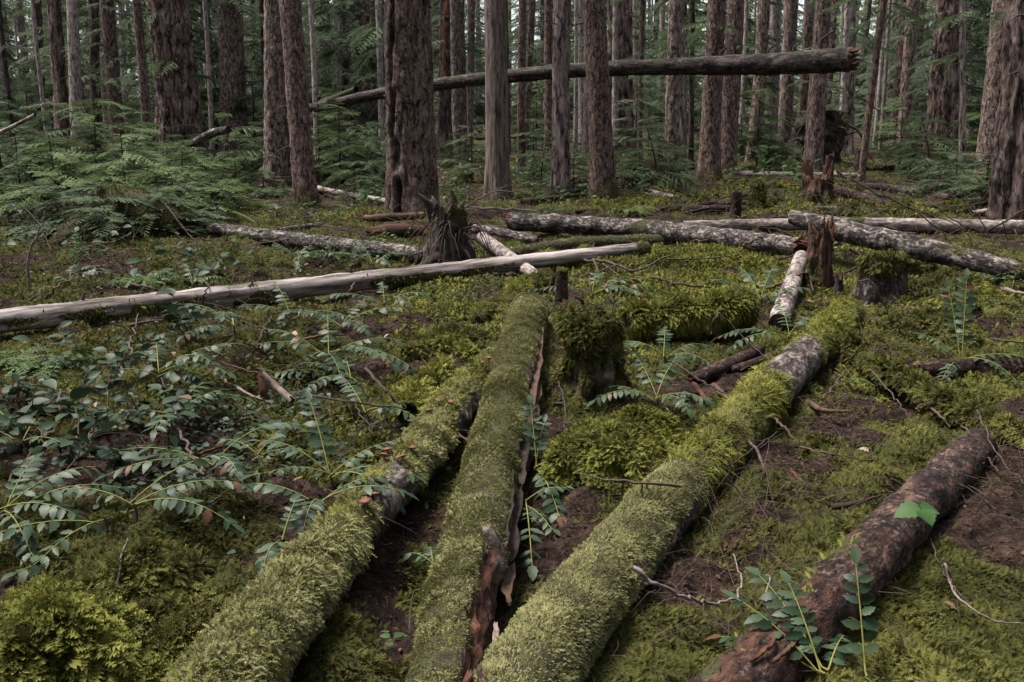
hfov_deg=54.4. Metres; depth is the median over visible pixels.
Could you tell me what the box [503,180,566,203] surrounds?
salal shrub
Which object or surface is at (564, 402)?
dead stick
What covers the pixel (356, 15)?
hemlock tree
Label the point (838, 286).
dark stump
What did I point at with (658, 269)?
fallen branch
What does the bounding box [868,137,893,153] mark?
undergrowth bush
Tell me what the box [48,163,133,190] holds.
undergrowth bush
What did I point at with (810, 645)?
holly grape plant
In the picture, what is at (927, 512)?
vanilla leaf
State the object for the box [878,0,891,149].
hemlock tree
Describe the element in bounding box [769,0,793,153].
fir tree
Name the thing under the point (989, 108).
hemlock tree
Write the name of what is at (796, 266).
fallen log
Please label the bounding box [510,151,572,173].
undergrowth bush
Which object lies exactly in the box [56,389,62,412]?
dead stick
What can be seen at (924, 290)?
mossy root
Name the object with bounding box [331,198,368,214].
undergrowth bush
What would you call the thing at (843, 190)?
fallen log
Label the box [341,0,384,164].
alder tree
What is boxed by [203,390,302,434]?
dead stick
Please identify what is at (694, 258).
dead stick
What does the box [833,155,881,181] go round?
salal shrub
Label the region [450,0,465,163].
hemlock tree
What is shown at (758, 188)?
mossy stump
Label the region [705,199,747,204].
fallen pole
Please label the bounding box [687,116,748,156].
hemlock seedling tree
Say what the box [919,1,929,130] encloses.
hemlock tree
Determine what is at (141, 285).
dead stick
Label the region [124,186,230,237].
young hemlock tree
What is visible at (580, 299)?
dead stick
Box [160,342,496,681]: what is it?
fallen log
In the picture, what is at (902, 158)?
undergrowth bush
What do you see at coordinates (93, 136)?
young hemlock tree
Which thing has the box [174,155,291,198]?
young hemlock tree
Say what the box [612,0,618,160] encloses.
hemlock tree
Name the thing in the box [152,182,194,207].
young hemlock tree
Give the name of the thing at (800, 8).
sky
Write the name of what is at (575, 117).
hemlock tree
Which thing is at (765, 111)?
maple tree
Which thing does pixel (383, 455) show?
mushroom
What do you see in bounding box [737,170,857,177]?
fallen log
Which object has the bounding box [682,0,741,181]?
hemlock tree
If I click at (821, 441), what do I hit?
moss cushion
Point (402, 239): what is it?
undergrowth bush
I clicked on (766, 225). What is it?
dead stick
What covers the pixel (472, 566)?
fallen log
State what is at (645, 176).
hemlock seedling tree
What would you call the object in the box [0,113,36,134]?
fallen log
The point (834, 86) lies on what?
hemlock tree
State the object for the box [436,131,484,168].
hemlock seedling tree
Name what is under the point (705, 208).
fallen pole
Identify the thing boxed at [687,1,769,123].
hemlock tree
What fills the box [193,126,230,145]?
fallen log
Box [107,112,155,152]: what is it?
hemlock seedling tree
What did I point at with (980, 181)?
young hemlock tree
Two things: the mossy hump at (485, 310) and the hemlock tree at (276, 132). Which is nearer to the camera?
the mossy hump at (485, 310)
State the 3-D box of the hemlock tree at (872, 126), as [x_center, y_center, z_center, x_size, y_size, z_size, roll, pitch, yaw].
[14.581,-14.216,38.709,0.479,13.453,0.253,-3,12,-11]
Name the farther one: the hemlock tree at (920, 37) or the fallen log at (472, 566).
the hemlock tree at (920, 37)
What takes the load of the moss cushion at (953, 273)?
on the ground at (986, 521)
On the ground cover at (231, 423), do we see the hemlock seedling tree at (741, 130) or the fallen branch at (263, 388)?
the fallen branch at (263, 388)
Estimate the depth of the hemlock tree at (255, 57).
50.70 m
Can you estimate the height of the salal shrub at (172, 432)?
0.261 m
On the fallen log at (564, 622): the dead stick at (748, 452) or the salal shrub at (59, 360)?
the dead stick at (748, 452)
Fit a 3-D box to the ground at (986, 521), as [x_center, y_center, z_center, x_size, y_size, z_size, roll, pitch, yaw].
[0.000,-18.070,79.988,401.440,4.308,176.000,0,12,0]
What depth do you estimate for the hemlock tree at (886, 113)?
40.27 m
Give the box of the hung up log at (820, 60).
[312,30,864,111]
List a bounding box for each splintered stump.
[798,159,834,205]
[802,211,845,294]
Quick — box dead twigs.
[0,151,1023,677]
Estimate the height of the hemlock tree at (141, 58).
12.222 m
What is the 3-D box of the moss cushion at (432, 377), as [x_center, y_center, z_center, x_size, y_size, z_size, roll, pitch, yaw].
[-0.388,0.216,4.659,0.217,0.221,0.982,1,12,5]
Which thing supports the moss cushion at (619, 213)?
on the ground at (986, 521)
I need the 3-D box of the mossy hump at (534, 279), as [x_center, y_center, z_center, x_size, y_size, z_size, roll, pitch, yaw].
[0.080,-0.363,7.282,0.287,0.256,0.990,4,13,19]
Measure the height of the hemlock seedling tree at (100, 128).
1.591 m
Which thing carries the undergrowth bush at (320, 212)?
on the ground at (986, 521)
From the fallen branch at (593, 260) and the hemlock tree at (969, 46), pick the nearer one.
the fallen branch at (593, 260)
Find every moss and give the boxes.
[0,158,1023,681]
[177,177,1023,500]
[394,333,480,361]
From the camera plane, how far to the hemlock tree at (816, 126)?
19.08 m
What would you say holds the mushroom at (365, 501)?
on the fallen log at (268, 625)
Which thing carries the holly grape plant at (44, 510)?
on the ground at (986, 521)
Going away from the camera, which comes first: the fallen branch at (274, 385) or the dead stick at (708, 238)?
the fallen branch at (274, 385)
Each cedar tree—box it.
[0,0,86,140]
[8,0,140,131]
[85,0,261,150]
[188,1,243,154]
[437,7,474,98]
[482,0,512,199]
[633,0,799,147]
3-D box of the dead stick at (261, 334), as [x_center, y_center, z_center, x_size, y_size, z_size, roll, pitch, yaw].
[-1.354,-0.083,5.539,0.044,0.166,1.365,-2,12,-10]
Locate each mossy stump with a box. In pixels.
[49,184,204,245]
[542,298,643,419]
[618,170,639,192]
[746,179,767,211]
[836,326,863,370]
[851,248,911,308]
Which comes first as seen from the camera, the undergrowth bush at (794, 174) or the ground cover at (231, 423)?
the ground cover at (231, 423)
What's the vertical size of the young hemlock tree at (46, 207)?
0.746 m
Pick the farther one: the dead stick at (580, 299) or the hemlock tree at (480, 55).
the hemlock tree at (480, 55)
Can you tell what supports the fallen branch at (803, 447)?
on the moss at (650, 652)
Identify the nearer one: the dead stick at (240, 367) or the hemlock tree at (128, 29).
the dead stick at (240, 367)
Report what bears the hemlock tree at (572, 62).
on the ground at (986, 521)
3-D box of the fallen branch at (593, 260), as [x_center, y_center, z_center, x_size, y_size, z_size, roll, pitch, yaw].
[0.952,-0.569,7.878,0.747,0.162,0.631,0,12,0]
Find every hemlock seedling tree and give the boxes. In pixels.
[0,115,54,148]
[0,139,76,189]
[10,106,116,192]
[42,126,141,175]
[48,112,108,148]
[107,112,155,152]
[139,122,227,170]
[159,139,213,176]
[167,110,263,181]
[177,148,227,178]
[234,129,263,174]
[236,138,263,174]
[237,109,313,160]
[311,108,385,181]
[311,116,362,155]
[313,123,367,170]
[317,118,386,195]
[346,128,385,168]
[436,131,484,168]
[510,140,588,186]
[540,149,550,162]
[570,124,582,144]
[614,121,703,192]
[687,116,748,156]
[696,112,775,159]
[870,106,923,144]
[879,118,972,181]
[883,139,921,161]
[914,160,968,198]
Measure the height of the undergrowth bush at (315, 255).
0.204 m
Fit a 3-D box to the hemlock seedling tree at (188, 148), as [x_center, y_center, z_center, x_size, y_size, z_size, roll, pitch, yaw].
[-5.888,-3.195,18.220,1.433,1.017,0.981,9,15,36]
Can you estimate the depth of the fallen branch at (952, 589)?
2.53 m
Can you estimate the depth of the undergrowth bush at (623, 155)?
21.42 m
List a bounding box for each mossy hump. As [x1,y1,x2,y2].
[467,296,510,324]
[501,267,555,303]
[616,285,762,342]
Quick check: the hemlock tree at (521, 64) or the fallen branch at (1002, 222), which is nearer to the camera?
the fallen branch at (1002, 222)
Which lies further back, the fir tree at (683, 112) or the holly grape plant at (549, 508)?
the fir tree at (683, 112)
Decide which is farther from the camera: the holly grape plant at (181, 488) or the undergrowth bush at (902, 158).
the undergrowth bush at (902, 158)
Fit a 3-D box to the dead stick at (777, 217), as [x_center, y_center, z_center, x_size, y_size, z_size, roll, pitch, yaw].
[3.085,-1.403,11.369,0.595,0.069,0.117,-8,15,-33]
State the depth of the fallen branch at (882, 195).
9.10 m
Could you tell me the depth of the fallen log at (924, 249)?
7.78 m
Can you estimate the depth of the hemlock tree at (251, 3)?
34.30 m
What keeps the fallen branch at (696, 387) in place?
on the ground at (986, 521)
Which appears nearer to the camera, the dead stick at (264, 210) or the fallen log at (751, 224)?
the fallen log at (751, 224)
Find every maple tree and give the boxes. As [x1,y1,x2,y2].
[743,0,783,122]
[766,29,802,115]
[795,0,886,112]
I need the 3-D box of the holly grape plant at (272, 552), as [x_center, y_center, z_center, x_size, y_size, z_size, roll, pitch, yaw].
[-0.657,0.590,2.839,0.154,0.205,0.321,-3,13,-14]
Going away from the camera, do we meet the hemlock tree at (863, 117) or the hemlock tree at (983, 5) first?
the hemlock tree at (983, 5)
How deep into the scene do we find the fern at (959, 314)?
5.07 m
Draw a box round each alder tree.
[302,0,351,133]
[304,2,361,123]
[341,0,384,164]
[632,0,657,126]
[637,0,688,138]
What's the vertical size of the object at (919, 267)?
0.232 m
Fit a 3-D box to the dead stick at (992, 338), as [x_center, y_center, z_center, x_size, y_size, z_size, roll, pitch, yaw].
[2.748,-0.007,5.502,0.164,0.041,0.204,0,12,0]
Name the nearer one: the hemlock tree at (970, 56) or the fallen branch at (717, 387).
the fallen branch at (717, 387)
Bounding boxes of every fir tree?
[22,0,105,152]
[61,0,97,151]
[116,0,226,164]
[304,0,360,133]
[435,0,484,143]
[507,0,552,151]
[527,0,570,132]
[542,0,580,195]
[570,0,654,159]
[653,0,725,166]
[746,0,802,144]
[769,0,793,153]
[826,0,880,155]
[895,0,985,166]
[985,0,1023,219]
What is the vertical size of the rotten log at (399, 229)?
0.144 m
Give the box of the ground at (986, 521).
[0,115,1023,681]
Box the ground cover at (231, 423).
[0,225,661,553]
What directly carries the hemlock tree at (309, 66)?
on the ground at (986, 521)
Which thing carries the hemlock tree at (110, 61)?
on the ground at (986, 521)
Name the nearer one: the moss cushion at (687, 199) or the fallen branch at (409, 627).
the fallen branch at (409, 627)
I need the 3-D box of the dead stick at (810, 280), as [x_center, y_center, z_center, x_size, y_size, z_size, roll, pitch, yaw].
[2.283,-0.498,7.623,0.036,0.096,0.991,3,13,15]
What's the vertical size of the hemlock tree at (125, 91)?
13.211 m
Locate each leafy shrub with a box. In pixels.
[0,203,130,254]
[6,189,32,230]
[83,233,207,285]
[97,210,132,247]
[164,223,261,268]
[175,191,234,219]
[181,247,268,285]
[266,200,321,221]
[310,237,395,268]
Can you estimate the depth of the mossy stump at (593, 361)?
4.49 m
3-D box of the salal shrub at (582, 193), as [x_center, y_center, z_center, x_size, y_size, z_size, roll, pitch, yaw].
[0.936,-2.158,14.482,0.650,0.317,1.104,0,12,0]
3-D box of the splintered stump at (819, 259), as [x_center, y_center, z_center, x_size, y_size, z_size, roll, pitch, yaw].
[2.389,-0.528,7.510,0.668,0.889,0.472,8,15,34]
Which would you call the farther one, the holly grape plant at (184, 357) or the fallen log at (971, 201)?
the fallen log at (971, 201)
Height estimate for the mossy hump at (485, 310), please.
0.214 m
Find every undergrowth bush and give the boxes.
[6,214,48,229]
[9,224,47,241]
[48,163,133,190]
[56,241,107,262]
[65,231,123,252]
[184,241,219,254]
[277,195,315,210]
[289,206,321,219]
[303,210,336,221]
[307,242,348,263]
[320,242,355,258]
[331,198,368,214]
[339,176,384,204]
[367,227,410,243]
[438,170,469,194]
[439,183,483,200]
[446,156,484,175]
[479,155,545,183]
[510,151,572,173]
[510,153,539,176]
[533,198,574,214]
[571,155,626,173]
[572,142,625,160]
[694,160,741,179]
[739,148,794,171]
[752,150,846,184]
[778,140,803,159]
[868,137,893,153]
[870,183,924,197]
[881,148,942,164]
[960,156,991,177]
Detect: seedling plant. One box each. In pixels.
[379,632,406,646]
[870,395,879,405]
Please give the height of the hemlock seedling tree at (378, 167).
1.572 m
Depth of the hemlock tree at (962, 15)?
19.36 m
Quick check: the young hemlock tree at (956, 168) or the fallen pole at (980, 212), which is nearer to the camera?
the fallen pole at (980, 212)
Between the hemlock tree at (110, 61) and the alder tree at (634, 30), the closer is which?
the hemlock tree at (110, 61)
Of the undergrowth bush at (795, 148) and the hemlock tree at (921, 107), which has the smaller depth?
the undergrowth bush at (795, 148)
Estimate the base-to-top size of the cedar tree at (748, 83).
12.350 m
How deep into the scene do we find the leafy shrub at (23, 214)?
10.85 m
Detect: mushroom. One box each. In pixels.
[359,497,370,509]
[371,492,379,500]
[379,453,388,461]
[382,447,391,454]
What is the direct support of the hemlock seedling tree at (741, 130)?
on the ground at (986, 521)
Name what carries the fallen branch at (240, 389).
on the ground cover at (231, 423)
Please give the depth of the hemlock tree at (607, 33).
45.87 m
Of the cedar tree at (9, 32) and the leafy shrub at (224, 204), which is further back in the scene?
the cedar tree at (9, 32)
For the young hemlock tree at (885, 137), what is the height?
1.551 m
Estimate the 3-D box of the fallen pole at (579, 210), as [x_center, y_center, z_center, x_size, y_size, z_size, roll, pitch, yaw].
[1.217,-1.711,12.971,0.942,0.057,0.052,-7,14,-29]
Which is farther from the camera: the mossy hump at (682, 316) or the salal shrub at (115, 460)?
the mossy hump at (682, 316)
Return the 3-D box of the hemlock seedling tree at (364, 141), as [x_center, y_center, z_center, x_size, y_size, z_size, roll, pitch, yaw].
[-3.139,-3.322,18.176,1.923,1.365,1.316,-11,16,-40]
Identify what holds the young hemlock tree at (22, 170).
on the ground at (986, 521)
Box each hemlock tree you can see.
[0,0,46,114]
[0,0,47,153]
[0,63,53,151]
[0,100,46,183]
[0,126,90,198]
[0,135,184,218]
[0,183,87,237]
[5,99,122,182]
[7,90,163,189]
[8,0,68,131]
[12,0,23,116]
[14,0,89,127]
[15,0,34,132]
[15,18,90,117]
[17,183,207,238]
[30,0,49,146]
[42,0,154,127]
[46,0,139,156]
[51,132,259,221]
[62,0,148,159]
[83,1,149,148]
[95,111,191,179]
[99,6,108,144]
[119,0,155,114]
[121,144,264,200]
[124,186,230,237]
[126,1,136,132]
[129,2,246,104]
[132,0,153,171]
[144,176,237,219]
[148,0,263,134]
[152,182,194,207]
[155,77,233,153]
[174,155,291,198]
[185,171,277,214]
[192,1,215,86]
[194,0,263,155]
[200,0,338,136]
[202,0,215,162]
[208,66,263,149]
[211,0,262,122]
[230,152,291,196]
[244,0,262,133]
[254,0,434,147]
[259,84,359,174]
[260,0,310,191]
[262,3,342,125]
[263,0,322,208]
[302,0,436,141]
[308,0,318,154]
[311,101,385,184]
[319,0,384,156]
[324,1,355,132]
[330,158,384,201]
[336,131,385,185]
[354,0,385,142]
[370,9,439,121]
[430,0,484,155]
[430,0,484,159]
[431,2,513,136]
[436,0,516,128]
[436,123,484,183]
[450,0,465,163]
[467,0,470,155]
[476,0,607,133]
[506,0,516,154]
[510,80,570,152]
[513,106,551,175]
[516,0,526,174]
[540,29,544,148]
[540,150,589,196]
[544,0,552,162]
[562,0,619,200]
[569,0,648,122]
[570,0,606,143]
[570,20,578,116]
[572,0,578,153]
[582,35,588,155]
[586,81,698,176]
[611,0,656,169]
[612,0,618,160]
[630,112,688,162]
[630,130,697,172]
[632,0,703,129]
[634,75,665,147]
[644,8,702,128]
[647,0,682,187]
[652,0,707,165]
[681,0,761,173]
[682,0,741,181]
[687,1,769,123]
[737,84,802,168]
[738,0,748,149]
[744,0,769,162]
[746,115,803,164]
[747,0,756,136]
[774,0,797,159]
[785,0,857,164]
[798,0,814,110]
[805,0,831,171]
[817,0,940,182]
[826,0,837,110]
[831,0,887,127]
[840,1,850,156]
[853,1,927,128]
[855,0,930,127]
[855,0,933,134]
[861,0,925,146]
[869,99,960,171]
[870,7,886,135]
[872,6,886,149]
[875,0,991,145]
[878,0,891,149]
[884,0,896,133]
[895,0,919,159]
[899,149,988,198]
[900,0,985,172]
[912,0,925,144]
[915,0,991,130]
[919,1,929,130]
[927,10,987,95]
[935,149,991,199]
[936,92,982,158]
[966,0,988,138]
[966,0,991,133]
[970,0,1005,177]
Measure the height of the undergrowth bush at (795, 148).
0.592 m
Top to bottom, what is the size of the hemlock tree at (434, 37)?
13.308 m
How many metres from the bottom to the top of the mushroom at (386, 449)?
0.044 m
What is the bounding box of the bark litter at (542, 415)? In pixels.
[0,243,1023,681]
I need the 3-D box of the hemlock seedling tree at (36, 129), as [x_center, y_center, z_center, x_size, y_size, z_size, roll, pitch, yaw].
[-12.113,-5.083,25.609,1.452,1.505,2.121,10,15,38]
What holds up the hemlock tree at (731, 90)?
on the ground at (986, 521)
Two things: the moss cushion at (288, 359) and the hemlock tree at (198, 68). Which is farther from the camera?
the hemlock tree at (198, 68)
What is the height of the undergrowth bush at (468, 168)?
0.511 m
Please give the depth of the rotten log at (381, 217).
11.59 m
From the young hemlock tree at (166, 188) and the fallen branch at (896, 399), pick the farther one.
the young hemlock tree at (166, 188)
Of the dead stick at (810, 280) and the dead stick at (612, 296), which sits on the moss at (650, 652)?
the dead stick at (612, 296)
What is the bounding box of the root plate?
[776,110,881,164]
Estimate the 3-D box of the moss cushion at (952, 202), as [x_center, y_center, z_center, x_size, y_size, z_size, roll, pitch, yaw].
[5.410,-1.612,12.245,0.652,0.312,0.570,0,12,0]
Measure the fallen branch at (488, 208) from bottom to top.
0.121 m
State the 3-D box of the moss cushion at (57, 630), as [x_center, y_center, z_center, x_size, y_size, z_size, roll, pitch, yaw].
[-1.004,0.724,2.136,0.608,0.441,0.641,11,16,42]
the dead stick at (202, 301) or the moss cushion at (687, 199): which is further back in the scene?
the moss cushion at (687, 199)
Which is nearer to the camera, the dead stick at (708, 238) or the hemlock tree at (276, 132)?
the dead stick at (708, 238)
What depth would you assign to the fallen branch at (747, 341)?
5.38 m
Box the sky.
[9,0,933,107]
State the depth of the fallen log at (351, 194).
14.21 m
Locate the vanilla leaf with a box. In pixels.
[893,500,939,546]
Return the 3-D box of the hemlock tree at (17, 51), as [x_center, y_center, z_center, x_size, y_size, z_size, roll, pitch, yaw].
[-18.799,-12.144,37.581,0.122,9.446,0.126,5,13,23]
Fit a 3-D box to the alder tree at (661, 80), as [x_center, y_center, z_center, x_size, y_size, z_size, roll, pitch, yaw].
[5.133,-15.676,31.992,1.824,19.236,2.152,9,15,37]
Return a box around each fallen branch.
[21,205,45,288]
[98,132,124,159]
[110,538,127,597]
[162,202,197,242]
[193,444,225,456]
[237,386,271,402]
[256,372,269,400]
[260,371,294,403]
[320,173,361,199]
[408,578,422,634]
[464,205,536,211]
[465,190,535,207]
[576,473,680,501]
[583,254,673,283]
[613,100,671,150]
[632,554,742,605]
[655,252,661,284]
[664,272,676,288]
[687,344,764,383]
[690,382,715,408]
[711,382,727,397]
[726,318,762,354]
[731,350,778,372]
[765,574,770,608]
[788,118,805,147]
[789,468,803,481]
[799,446,905,468]
[805,400,847,412]
[831,495,880,509]
[836,153,980,249]
[857,279,888,316]
[870,369,923,427]
[879,152,890,197]
[883,613,903,653]
[918,400,1002,452]
[930,538,975,616]
[938,188,1023,250]
[944,563,1023,623]
[976,410,1023,482]
[996,283,1023,294]
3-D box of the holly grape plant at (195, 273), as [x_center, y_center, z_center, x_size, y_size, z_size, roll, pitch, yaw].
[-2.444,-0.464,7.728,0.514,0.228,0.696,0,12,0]
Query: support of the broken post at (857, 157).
on the ground at (986, 521)
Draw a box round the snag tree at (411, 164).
[382,0,438,212]
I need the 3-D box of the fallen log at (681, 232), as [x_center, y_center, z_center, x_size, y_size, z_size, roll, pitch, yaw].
[1.417,-1.052,9.571,0.762,0.305,3.660,-12,17,-43]
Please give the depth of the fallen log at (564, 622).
2.83 m
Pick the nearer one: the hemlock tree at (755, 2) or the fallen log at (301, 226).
the fallen log at (301, 226)
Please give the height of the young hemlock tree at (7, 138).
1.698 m
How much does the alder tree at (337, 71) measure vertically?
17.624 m
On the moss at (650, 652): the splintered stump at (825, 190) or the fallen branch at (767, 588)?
the fallen branch at (767, 588)
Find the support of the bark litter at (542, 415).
on the ground at (986, 521)
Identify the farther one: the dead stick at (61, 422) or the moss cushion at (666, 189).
the moss cushion at (666, 189)
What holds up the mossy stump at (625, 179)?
on the ground at (986, 521)
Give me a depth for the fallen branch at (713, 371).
5.01 m
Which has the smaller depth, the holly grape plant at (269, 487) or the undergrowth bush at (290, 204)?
the holly grape plant at (269, 487)
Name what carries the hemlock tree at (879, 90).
on the ground at (986, 521)
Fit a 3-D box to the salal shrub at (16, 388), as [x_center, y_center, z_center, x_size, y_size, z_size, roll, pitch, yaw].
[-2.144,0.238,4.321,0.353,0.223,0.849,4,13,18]
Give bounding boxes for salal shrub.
[0,356,140,444]
[0,358,115,403]
[0,401,147,483]
[12,309,194,378]
[50,364,202,433]
[68,386,257,459]
[124,288,221,377]
[150,143,232,181]
[437,148,484,182]
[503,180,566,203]
[556,188,596,202]
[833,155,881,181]
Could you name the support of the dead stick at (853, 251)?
on the ground at (986, 521)
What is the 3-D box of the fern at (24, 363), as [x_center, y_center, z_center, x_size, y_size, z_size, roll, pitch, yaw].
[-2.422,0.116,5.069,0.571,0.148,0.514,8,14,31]
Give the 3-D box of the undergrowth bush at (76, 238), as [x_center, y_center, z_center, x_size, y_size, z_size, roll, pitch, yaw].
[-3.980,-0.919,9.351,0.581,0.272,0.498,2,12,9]
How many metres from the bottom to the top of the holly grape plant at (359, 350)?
0.270 m
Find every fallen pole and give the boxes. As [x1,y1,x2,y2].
[514,172,585,182]
[520,192,586,204]
[575,208,602,212]
[618,186,678,196]
[655,205,746,211]
[680,196,748,214]
[689,199,722,204]
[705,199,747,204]
[829,211,840,216]
[865,190,902,201]
[947,197,981,201]
[968,208,986,216]
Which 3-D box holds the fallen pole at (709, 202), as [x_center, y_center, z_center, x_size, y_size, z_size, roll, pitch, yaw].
[2.518,-1.782,12.979,1.131,0.174,0.071,-6,14,-26]
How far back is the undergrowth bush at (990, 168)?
17.38 m
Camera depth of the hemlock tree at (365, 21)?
23.65 m
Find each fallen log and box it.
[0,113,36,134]
[0,238,650,333]
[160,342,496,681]
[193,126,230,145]
[194,221,423,263]
[254,174,384,203]
[277,222,324,231]
[309,86,358,111]
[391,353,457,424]
[405,290,549,681]
[469,224,542,243]
[471,295,867,681]
[477,231,536,275]
[495,233,669,255]
[502,212,807,255]
[662,166,694,173]
[676,428,997,681]
[682,217,1023,233]
[713,180,775,204]
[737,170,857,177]
[768,250,805,330]
[780,204,879,210]
[788,210,1023,280]
[833,184,889,204]
[837,183,952,199]
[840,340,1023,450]
[866,160,974,171]
[876,199,987,207]
[912,359,1023,377]
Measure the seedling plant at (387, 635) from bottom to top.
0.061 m
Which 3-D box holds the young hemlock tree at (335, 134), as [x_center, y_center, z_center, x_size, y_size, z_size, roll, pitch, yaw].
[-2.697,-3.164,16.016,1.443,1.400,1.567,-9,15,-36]
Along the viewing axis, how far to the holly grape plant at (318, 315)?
6.06 m
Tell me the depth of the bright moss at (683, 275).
7.43 m
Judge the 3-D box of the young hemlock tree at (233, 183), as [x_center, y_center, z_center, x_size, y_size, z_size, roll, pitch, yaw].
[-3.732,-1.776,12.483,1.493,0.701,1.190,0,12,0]
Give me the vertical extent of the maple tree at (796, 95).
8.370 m
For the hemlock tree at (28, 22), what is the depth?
47.79 m
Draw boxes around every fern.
[0,344,79,366]
[0,347,97,378]
[106,268,189,288]
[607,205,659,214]
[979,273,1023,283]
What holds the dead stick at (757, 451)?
on the ground at (986, 521)
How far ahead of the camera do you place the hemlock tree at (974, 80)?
34.61 m
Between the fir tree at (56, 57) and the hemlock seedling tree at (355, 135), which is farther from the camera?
the fir tree at (56, 57)
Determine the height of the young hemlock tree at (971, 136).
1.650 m
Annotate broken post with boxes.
[555,266,568,303]
[730,189,741,218]
[825,152,833,176]
[853,146,860,171]
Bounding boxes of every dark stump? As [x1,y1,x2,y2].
[397,190,526,267]
[833,271,843,292]
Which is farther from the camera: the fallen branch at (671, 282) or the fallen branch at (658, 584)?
the fallen branch at (671, 282)
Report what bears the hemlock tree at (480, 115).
on the ground at (986, 521)
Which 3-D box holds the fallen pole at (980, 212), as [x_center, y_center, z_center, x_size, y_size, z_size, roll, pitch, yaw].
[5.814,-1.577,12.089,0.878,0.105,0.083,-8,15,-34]
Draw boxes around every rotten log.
[362,212,424,221]
[365,223,424,236]
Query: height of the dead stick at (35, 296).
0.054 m
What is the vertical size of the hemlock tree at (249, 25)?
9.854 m
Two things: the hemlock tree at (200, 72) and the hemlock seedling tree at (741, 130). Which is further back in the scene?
the hemlock tree at (200, 72)
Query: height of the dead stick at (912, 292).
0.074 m
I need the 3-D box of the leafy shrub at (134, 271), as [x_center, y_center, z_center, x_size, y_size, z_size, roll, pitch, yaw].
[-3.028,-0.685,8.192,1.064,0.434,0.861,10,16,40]
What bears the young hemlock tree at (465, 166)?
on the ground at (986, 521)
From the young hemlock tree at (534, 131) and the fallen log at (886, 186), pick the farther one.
the young hemlock tree at (534, 131)
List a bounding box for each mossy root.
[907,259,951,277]
[907,276,984,316]
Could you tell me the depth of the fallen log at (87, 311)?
7.12 m
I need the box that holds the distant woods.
[0,0,982,125]
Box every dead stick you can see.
[27,288,40,300]
[43,264,89,299]
[44,383,94,438]
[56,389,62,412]
[93,238,120,243]
[113,323,143,342]
[123,282,164,290]
[127,313,138,360]
[129,319,162,326]
[161,377,181,428]
[172,423,205,475]
[201,280,212,304]
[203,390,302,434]
[205,354,280,379]
[251,207,283,213]
[256,315,273,346]
[303,333,344,339]
[312,395,405,408]
[341,378,376,440]
[364,367,399,404]
[558,380,566,428]
[575,296,589,304]
[580,259,631,276]
[608,287,613,304]
[650,276,712,287]
[667,256,729,259]
[672,361,727,395]
[693,210,723,215]
[693,233,725,241]
[710,308,723,334]
[723,431,777,469]
[742,236,762,245]
[748,438,768,476]
[758,224,775,226]
[765,216,787,218]
[769,271,807,288]
[772,415,793,438]
[776,253,794,259]
[809,276,813,291]
[821,368,846,399]
[844,266,856,273]
[849,248,858,254]
[907,289,916,297]
[926,405,950,427]
[940,369,957,380]
[949,201,987,206]
[959,423,999,471]
[990,337,1023,342]
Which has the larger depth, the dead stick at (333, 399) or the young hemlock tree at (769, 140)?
the young hemlock tree at (769, 140)
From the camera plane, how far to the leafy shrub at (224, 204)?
11.74 m
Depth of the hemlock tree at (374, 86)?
27.19 m
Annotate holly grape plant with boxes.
[0,402,77,457]
[0,453,135,565]
[0,518,108,581]
[47,264,117,285]
[50,452,252,533]
[84,381,258,441]
[85,342,247,385]
[94,419,310,481]
[147,264,226,286]
[160,303,241,341]
[214,421,324,465]
[222,313,424,385]
[235,282,350,326]
[237,475,418,537]
[243,390,427,513]
[254,493,304,576]
[257,352,355,393]
[260,239,327,271]
[275,296,414,337]
[315,281,436,306]
[321,240,409,268]
[331,374,419,426]
[400,546,435,562]
[518,482,579,580]
[520,394,576,526]
[531,265,672,298]
[586,345,717,418]
[623,327,721,365]
[704,567,853,680]
[706,264,814,307]
[711,303,815,354]
[841,544,879,681]
[849,378,878,397]
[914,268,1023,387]
[975,272,1014,288]
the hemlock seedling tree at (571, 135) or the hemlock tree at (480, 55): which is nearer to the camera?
the hemlock seedling tree at (571, 135)
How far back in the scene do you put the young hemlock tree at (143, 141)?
17.20 m
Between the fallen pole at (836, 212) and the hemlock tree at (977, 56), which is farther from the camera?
the hemlock tree at (977, 56)
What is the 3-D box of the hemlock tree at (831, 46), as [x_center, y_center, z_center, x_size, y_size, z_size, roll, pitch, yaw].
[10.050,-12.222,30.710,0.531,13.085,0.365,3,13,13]
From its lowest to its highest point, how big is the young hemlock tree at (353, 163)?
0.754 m
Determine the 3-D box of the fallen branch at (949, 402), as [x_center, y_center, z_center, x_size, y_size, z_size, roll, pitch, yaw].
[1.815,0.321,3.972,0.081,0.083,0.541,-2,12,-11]
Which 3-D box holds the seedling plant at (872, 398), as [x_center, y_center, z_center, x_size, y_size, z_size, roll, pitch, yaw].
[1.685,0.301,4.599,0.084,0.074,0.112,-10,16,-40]
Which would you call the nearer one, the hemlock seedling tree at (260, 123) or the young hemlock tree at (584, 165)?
the young hemlock tree at (584, 165)
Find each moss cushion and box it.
[0,572,172,681]
[72,536,222,603]
[122,587,221,664]
[267,353,340,390]
[340,429,400,469]
[420,321,492,343]
[537,402,694,496]
[599,201,647,217]
[642,185,677,193]
[664,191,710,204]
[700,186,730,198]
[729,178,752,190]
[764,183,804,203]
[771,200,819,213]
[796,432,859,462]
[827,198,882,217]
[841,183,868,192]
[862,307,984,351]
[877,196,942,217]
[917,266,985,291]
[932,197,977,214]
[964,188,988,198]
[975,350,1023,380]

